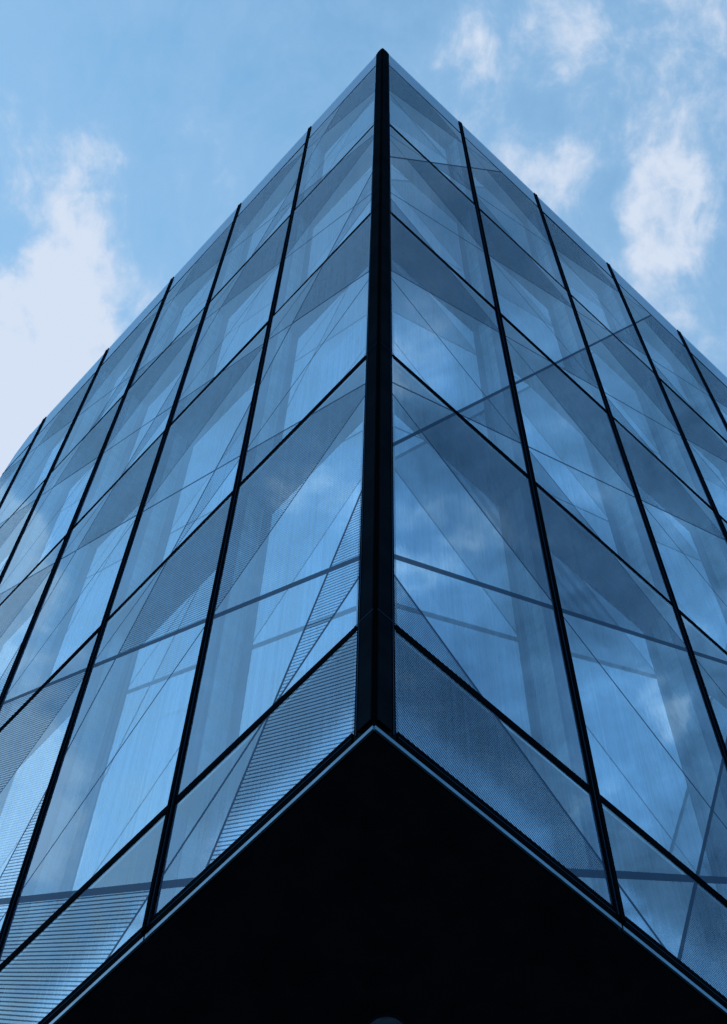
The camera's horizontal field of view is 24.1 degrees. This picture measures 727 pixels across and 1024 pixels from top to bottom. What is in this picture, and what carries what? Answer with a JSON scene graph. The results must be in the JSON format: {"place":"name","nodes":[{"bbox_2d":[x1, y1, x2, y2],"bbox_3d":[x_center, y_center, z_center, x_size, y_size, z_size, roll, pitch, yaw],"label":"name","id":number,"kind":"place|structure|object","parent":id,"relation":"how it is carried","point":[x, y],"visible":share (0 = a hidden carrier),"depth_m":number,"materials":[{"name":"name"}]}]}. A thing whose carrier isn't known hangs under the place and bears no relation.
{"place":"outdoors","nodes":[
{"label":"outdoors","id":0,"kind":"place"},
{"bbox_2d":[0,48,726,1023],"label":"glass office building","id":1,"kind":"structure","parent":0,"point":[364,568],"depth_m":10.76,"materials":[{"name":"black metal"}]},
{"bbox_2d":[0,448,27,501],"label":"window","id":2,"kind":"structure","parent":1,"relation":"in","point":[6,478],"depth_m":25.20,"materials":[{"name":"blue glass"}]},
{"bbox_2d":[0,484,42,573],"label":"window","id":3,"kind":"structure","parent":1,"relation":"in","point":[9,533],"depth_m":21.07,"materials":[{"name":"blue glass"}]},
{"bbox_2d":[0,540,63,693],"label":"window","id":4,"kind":"structure","parent":1,"relation":"in","point":[16,614],"depth_m":16.67,"materials":[{"name":"blue glass"}]},
{"bbox_2d":[0,377,92,526],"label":"window","id":5,"kind":"structure","parent":1,"relation":"in","point":[38,462],"depth_m":23.92,"materials":[{"name":"blue glass"}]},
{"bbox_2d":[0,635,96,929],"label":"window","id":6,"kind":"structure","parent":1,"relation":"in","point":[30,744],"depth_m":12.19,"materials":[{"name":"blue glass"}]},
{"bbox_2d":[0,399,120,602],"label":"window","id":7,"kind":"structure","parent":1,"relation":"in","point":[50,521],"depth_m":19.57,"materials":[{"name":"blue glass"}]},
{"bbox_2d":[0,434,162,726],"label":"window","id":8,"kind":"structure","parent":1,"relation":"in","point":[74,605],"depth_m":15.18,"materials":[{"name":"blue glass"}]},
{"bbox_2d":[0,817,164,1023],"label":"window","id":9,"kind":"structure","parent":1,"relation":"in","point":[109,912],"depth_m":8.64,"materials":[{"name":"blue glass"}]},
{"bbox_2d":[53,302,160,469],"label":"window","id":10,"kind":"structure","parent":1,"relation":"in","point":[111,381],"depth_m":23.42,"materials":[{"name":"blue glass"}]},
{"bbox_2d":[0,497,230,963],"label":"window","id":11,"kind":"structure","parent":1,"relation":"in","point":[116,774],"depth_m":10.72,"materials":[{"name":"blue glass"}]},
{"bbox_2d":[75,312,202,523],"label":"window","id":12,"kind":"structure","parent":1,"relation":"in","point":[143,416],"depth_m":19.12,"materials":[{"name":"blue glass"}]},
{"bbox_2d":[130,225,230,386],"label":"window","id":13,"kind":"structure","parent":1,"relation":"in","point":[189,296],"depth_m":22.93,"materials":[{"name":"blue glass"}]},
{"bbox_2d":[110,326,266,614],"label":"window","id":14,"kind":"structure","parent":1,"relation":"in","point":[196,470],"depth_m":14.72,"materials":[{"name":"blue glass"}]},
{"bbox_2d":[171,219,288,422],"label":"window","id":15,"kind":"structure","parent":1,"relation":"in","point":[239,311],"depth_m":18.60,"materials":[{"name":"blue glass"}]},
{"bbox_2d":[156,632,356,912],"bbox_3d":[-0.426,1.263,7.947,0.182,0.936,1.348,40,-71,-16],"label":"window","id":16,"kind":"structure","parent":1,"relation":"in","point":[286,746],"depth_m":8.18,"materials":[{"name":"blue glass"}]},
{"bbox_2d":[211,146,303,298],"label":"window","id":17,"kind":"structure","parent":1,"relation":"in","point":[269,209],"depth_m":22.52,"materials":[{"name":"blue glass"}]},
{"bbox_2d":[180,360,365,791],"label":"window","id":18,"kind":"structure","parent":1,"relation":"in","point":[288,594],"depth_m":10.24,"materials":[{"name":"blue glass"}]},
{"bbox_2d":[241,214,370,479],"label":"window","id":19,"kind":"structure","parent":1,"relation":"in","point":[320,335],"depth_m":14.24,"materials":[{"name":"blue glass"}]},
{"bbox_2d":[275,127,373,312],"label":"window","id":20,"kind":"structure","parent":1,"relation":"in","point":[342,201],"depth_m":18.18,"materials":[{"name":"blue glass"}]},
{"bbox_2d":[296,67,375,206],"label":"window","id":21,"kind":"structure","parent":1,"relation":"in","point":[354,117],"depth_m":22.03,"materials":[{"name":"blue glass"}]},
{"bbox_2d":[366,1013,406,1023],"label":"ceiling lamp","id":22,"kind":"object","parent":1,"relation":"attached to","point":[386,1018],"visible":1,"depth_m":7.74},
{"bbox_2d":[389,65,473,201],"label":"window","id":23,"kind":"structure","parent":1,"relation":"in","point":[411,115],"depth_m":21.96,"materials":[{"name":"blue glass"}]},
{"bbox_2d":[390,127,493,305],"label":"window","id":24,"kind":"structure","parent":1,"relation":"in","point":[426,202],"depth_m":18.08,"materials":[{"name":"blue glass"}]},
{"bbox_2d":[391,214,526,472],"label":"window","id":25,"kind":"structure","parent":1,"relation":"in","point":[443,331],"depth_m":14.15,"materials":[{"name":"blue glass"}]},
{"bbox_2d":[392,359,586,782],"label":"window","id":26,"kind":"structure","parent":1,"relation":"in","point":[472,588],"depth_m":10.17,"materials":[{"name":"blue glass"}]},
{"bbox_2d":[395,631,610,903],"bbox_3d":[0.576,1.233,7.920,1.348,0.936,0.182,41,-72,-16],"label":"window","id":27,"kind":"structure","parent":1,"relation":"in","point":[435,714],"depth_m":8.07,"materials":[{"name":"blue glass"}]},
{"bbox_2d":[465,139,564,287],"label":"window","id":28,"kind":"structure","parent":1,"relation":"in","point":[507,206],"depth_m":22.35,"materials":[{"name":"blue glass"}]},
{"bbox_2d":[480,210,604,407],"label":"window","id":29,"kind":"structure","parent":1,"relation":"in","point":[529,298],"depth_m":18.45,"materials":[{"name":"blue glass"}]},
{"bbox_2d":[502,318,668,599],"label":"window","id":30,"kind":"structure","parent":1,"relation":"in","point":[576,458],"depth_m":14.59,"materials":[{"name":"blue glass"}]},
{"bbox_2d":[544,214,651,369],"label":"window","id":31,"kind":"structure","parent":1,"relation":"in","point":[587,282],"depth_m":22.71,"materials":[{"name":"blue glass"}]},
{"bbox_2d":[537,487,726,899],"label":"window","id":32,"kind":"structure","parent":1,"relation":"in","point":[657,758],"depth_m":10.75,"materials":[{"name":"blue glass"}]},
{"bbox_2d":[573,299,710,505],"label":"window","id":33,"kind":"structure","parent":1,"relation":"in","point":[635,397],"depth_m":18.90,"materials":[{"name":"blue glass"}]},
{"bbox_2d":[603,806,726,997],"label":"window","id":34,"kind":"structure","parent":1,"relation":"in","point":[666,903],"depth_m":8.53,"materials":[{"name":"blue glass"}]},
{"bbox_2d":[614,419,726,650],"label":"window","id":35,"kind":"structure","parent":1,"relation":"in","point":[691,542],"depth_m":15.36,"materials":[{"name":"blue glass"}]},
{"bbox_2d":[620,287,726,439],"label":"window","id":36,"kind":"structure","parent":1,"relation":"in","point":[673,364],"depth_m":23.19,"materials":[{"name":"blue glass"}]},
{"bbox_2d":[662,382,726,520],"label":"window","id":37,"kind":"structure","parent":1,"relation":"in","point":[709,450],"depth_m":19.76,"materials":[{"name":"blue glass"}]},
{"bbox_2d":[682,617,726,747],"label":"window","id":38,"kind":"structure","parent":1,"relation":"in","point":[712,663],"depth_m":12.63,"materials":[{"name":"blue glass"}]},
{"bbox_2d":[693,356,726,421],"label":"window","id":39,"kind":"structure","parent":1,"relation":"in","point":[718,390],"depth_m":24.26,"materials":[{"name":"blue glass"}]},
{"bbox_2d":[0,0,726,476],"label":"sky","id":40,"kind":"structure","parent":0,"point":[131,131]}
]}

